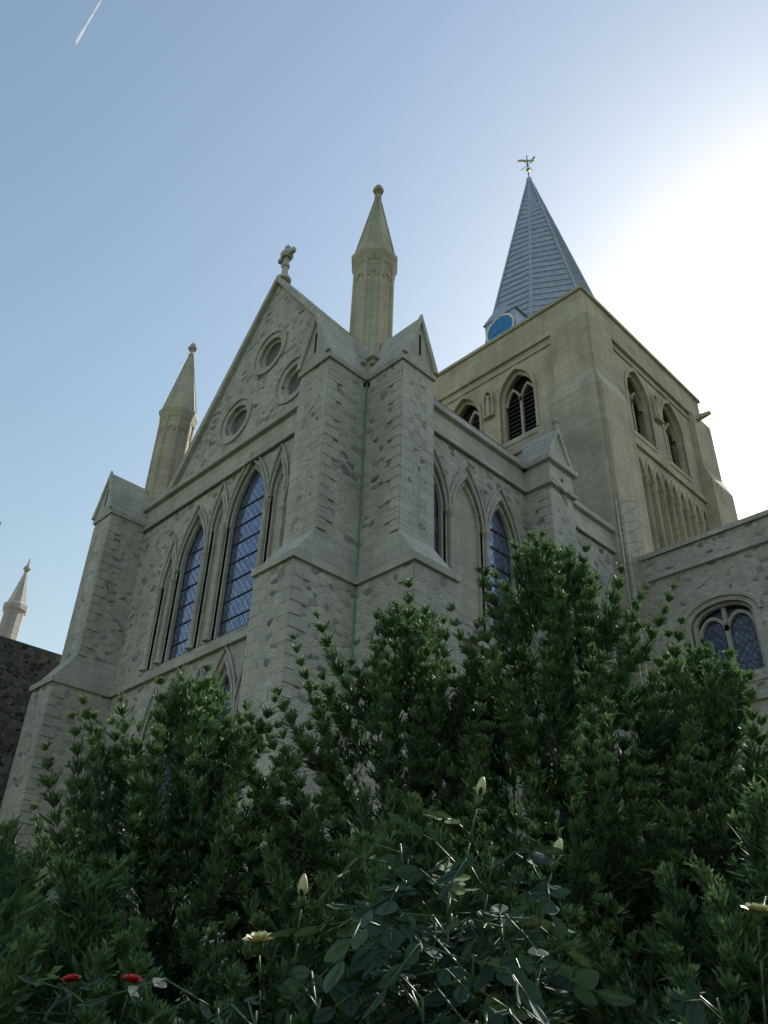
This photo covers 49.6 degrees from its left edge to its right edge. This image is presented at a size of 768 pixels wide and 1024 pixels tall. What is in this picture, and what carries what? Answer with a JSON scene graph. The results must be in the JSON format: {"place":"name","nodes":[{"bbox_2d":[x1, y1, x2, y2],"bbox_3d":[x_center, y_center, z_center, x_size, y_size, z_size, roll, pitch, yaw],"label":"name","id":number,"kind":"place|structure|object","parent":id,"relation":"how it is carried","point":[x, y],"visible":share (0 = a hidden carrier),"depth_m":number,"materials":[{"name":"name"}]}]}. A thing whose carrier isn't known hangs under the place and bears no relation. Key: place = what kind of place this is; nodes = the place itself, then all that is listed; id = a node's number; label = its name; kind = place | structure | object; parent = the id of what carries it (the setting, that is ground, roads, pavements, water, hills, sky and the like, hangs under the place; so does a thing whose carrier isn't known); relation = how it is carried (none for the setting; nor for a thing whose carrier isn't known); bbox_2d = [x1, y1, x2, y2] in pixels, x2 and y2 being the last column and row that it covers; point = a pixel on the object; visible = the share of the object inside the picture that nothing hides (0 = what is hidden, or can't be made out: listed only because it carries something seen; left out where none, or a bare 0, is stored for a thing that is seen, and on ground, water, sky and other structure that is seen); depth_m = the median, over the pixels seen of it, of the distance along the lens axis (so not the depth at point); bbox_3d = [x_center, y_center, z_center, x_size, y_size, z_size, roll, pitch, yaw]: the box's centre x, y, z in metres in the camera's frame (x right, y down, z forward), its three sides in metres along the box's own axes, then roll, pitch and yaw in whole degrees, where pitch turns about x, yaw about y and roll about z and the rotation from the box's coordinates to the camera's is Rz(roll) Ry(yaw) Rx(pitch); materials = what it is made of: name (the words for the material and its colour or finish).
{"place":"outdoors","nodes":[
{"label":"outdoors","id":0,"kind":"place"},
{"bbox_2d":[76,1,100,42],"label":"contrail","id":1,"kind":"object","parent":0,"point":[81,34],"depth_m":2280.60,"materials":[{"name":"white"}]},
{"bbox_2d":[6,973,223,1023],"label":"rose bush","id":2,"kind":"object","parent":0,"point":[59,1005],"depth_m":1.83,"materials":[{"name":"plant"}]},
{"bbox_2d":[77,884,323,1023],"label":"rose bush","id":3,"kind":"object","parent":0,"point":[298,974],"depth_m":1.82,"materials":[{"name":"green plant"}]},
{"bbox_2d":[242,874,307,943],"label":"flowers","id":4,"kind":"object","parent":3,"relation":"attached to","point":[259,936],"visible":0.97,"depth_m":1.86,"materials":[{"name":"plant"}]},
{"bbox_2d":[145,184,397,503],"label":"pinnacles","id":5,"kind":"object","parent":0,"point":[178,420],"depth_m":26.68,"materials":[{"name":"beige stone"}]},
{"bbox_2d":[145,475,478,762],"bbox_3d":[-2.814,3.602,21.879,3.713,10.440,10.058,59,-62,-53],"label":"cathedral transept blind","id":6,"kind":"object","parent":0,"point":[464,545],"visible":0.16,"depth_m":23.30,"materials":[{"name":"beige stone"}]},
{"bbox_2d":[0,284,636,1022],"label":"church wall","id":7,"kind":"structure","parent":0,"point":[122,620],"depth_m":23.50,"materials":[{"name":"grey stone"}]},
{"bbox_2d":[164,494,621,792],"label":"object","id":8,"kind":"object","parent":7,"relation":"in","point":[250,571],"visible":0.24,"depth_m":24.41,"materials":[{"name":"glass"}]},
{"bbox_2d":[342,197,377,854],"bbox_3d":[-0.571,-0.137,20.786,0.036,25.503,0.993,1,-32,1],"label":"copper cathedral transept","id":9,"kind":"object","parent":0,"point":[362,459],"visible":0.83,"depth_m":20.92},
{"bbox_2d":[104,332,620,860],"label":"windows","id":10,"kind":"structure","parent":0,"point":[240,585],"depth_m":24.43,"materials":[{"name":"blue glass"}]},
{"bbox_2d":[233,344,506,450],"bbox_3d":[0.262,-1.883,32.530,13.360,7.000,11.950,29,-41,-36],"label":"transept lead roof","id":11,"kind":"object","parent":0,"point":[295,384],"depth_m":28.19,"materials":[{"name":"grey metal"}]},
{"bbox_2d":[0,0,767,654],"label":"sky","id":12,"kind":"structure","parent":0,"point":[159,166],"materials":[{"name":"blue"}]},
{"bbox_2d":[268,785,635,1023],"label":"rose bush","id":13,"kind":"object","parent":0,"point":[388,911],"depth_m":1.71,"materials":[{"name":"green plant"}]},
{"bbox_2d":[476,777,562,859],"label":"flower buds","id":14,"kind":"object","parent":13,"relation":"attached to","point":[482,784],"visible":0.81,"depth_m":2.08,"materials":[{"name":"beige plant"}]},
{"bbox_2d":[489,156,535,339],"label":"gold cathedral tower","id":15,"kind":"structure","parent":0,"point":[529,169],"depth_m":54.46,"materials":[{"name":"gold metal"}]},
{"bbox_2d":[463,313,674,462],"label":"belfry window","id":16,"kind":"structure","parent":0,"point":[520,384],"depth_m":38.41,"materials":[{"name":"black wood"}]},
{"bbox_2d":[614,500,668,712],"bbox_3d":[8.580,3.913,27.728,0.748,10.250,1.138,29,-41,-36],"label":"steel access ladder","id":17,"kind":"object","parent":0,"point":[624,560],"visible":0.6,"depth_m":28.84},
{"bbox_2d":[610,516,767,903],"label":"church wall","id":18,"kind":"structure","parent":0,"point":[745,571],"depth_m":27.69,"materials":[{"name":"grey stone"}]},
{"bbox_2d":[638,509,767,717],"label":"stone molding","id":19,"kind":"structure","parent":18,"relation":"attached to","point":[754,605],"depth_m":27.36,"materials":[{"name":"beige stone"}]},
{"bbox_2d":[699,605,763,673],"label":"window","id":20,"kind":"structure","parent":19,"relation":"in","point":[745,637],"depth_m":26.72,"materials":[{"name":"blue glass"}]},
{"bbox_2d":[661,896,767,1023],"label":"rose bush","id":21,"kind":"object","parent":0,"point":[695,1014],"depth_m":1.68,"materials":[{"name":"green plant"}]},
{"bbox_2d":[741,902,767,913],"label":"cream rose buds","id":22,"kind":"object","parent":21,"relation":"attached to","point":[753,907],"visible":1,"depth_m":1.92,"materials":[{"name":"beige plant"}]},
{"label":"ground","id":23,"kind":"structure","parent":0,"visible":0},
{"bbox_2d":[0,636,61,808],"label":"wall","id":24,"kind":"structure","parent":23,"relation":"on","point":[24,667],"depth_m":27.88,"materials":[{"name":"stone"}]},
{"bbox_2d":[0,245,638,970],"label":"stone trim","id":25,"kind":"structure","parent":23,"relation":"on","point":[540,463],"depth_m":23.71,"materials":[{"name":"beige stone"}]},
{"bbox_2d":[0,529,767,1023],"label":"bushes","id":26,"kind":"object","parent":23,"relation":"on","point":[104,941],"depth_m":4.07,"materials":[{"name":"green plant"}]},
{"bbox_2d":[132,808,636,1023],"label":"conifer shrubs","id":27,"kind":"object","parent":23,"relation":"on","point":[562,816],"visible":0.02,"depth_m":4.23,"materials":[{"name":"green plant"}]},
{"bbox_2d":[432,284,737,713],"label":"cathedral tower","id":28,"kind":"structure","parent":23,"relation":"on","point":[582,358],"depth_m":36.92,"materials":[{"name":"beige stone"}]},
{"bbox_2d":[483,177,593,342],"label":"spire","id":29,"kind":"structure","parent":28,"relation":"on","point":[541,269],"depth_m":46.66,"materials":[{"name":"grey metal"}]},
{"bbox_2d":[488,315,511,340],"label":"clock face","id":30,"kind":"object","parent":29,"relation":"attached to","point":[497,323],"visible":0.69,"depth_m":41.62},
{"bbox_2d":[521,155,533,176],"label":"weather vane","id":31,"kind":"object","parent":29,"relation":"on","point":[527,165],"visible":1,"depth_m":54.81,"materials":[{"name":"metal"}]},
{"bbox_2d":[472,390,676,465],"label":"window louvers","id":32,"kind":"object","parent":28,"relation":"in","point":[535,419],"visible":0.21,"depth_m":37.82,"materials":[{"name":"wood"}]},
{"bbox_3d":[-17.773,16.930,39.214,16.800,15.500,12.500,29,-41,-36],"label":"distant choir transept rubble","id":33,"kind":"object","parent":23,"relation":"on","visible":0},
{"bbox_2d":[0,522,30,640],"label":"pinnacle","id":34,"kind":"object","parent":33,"relation":"on","point":[15,608],"visible":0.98,"depth_m":37.46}
]}

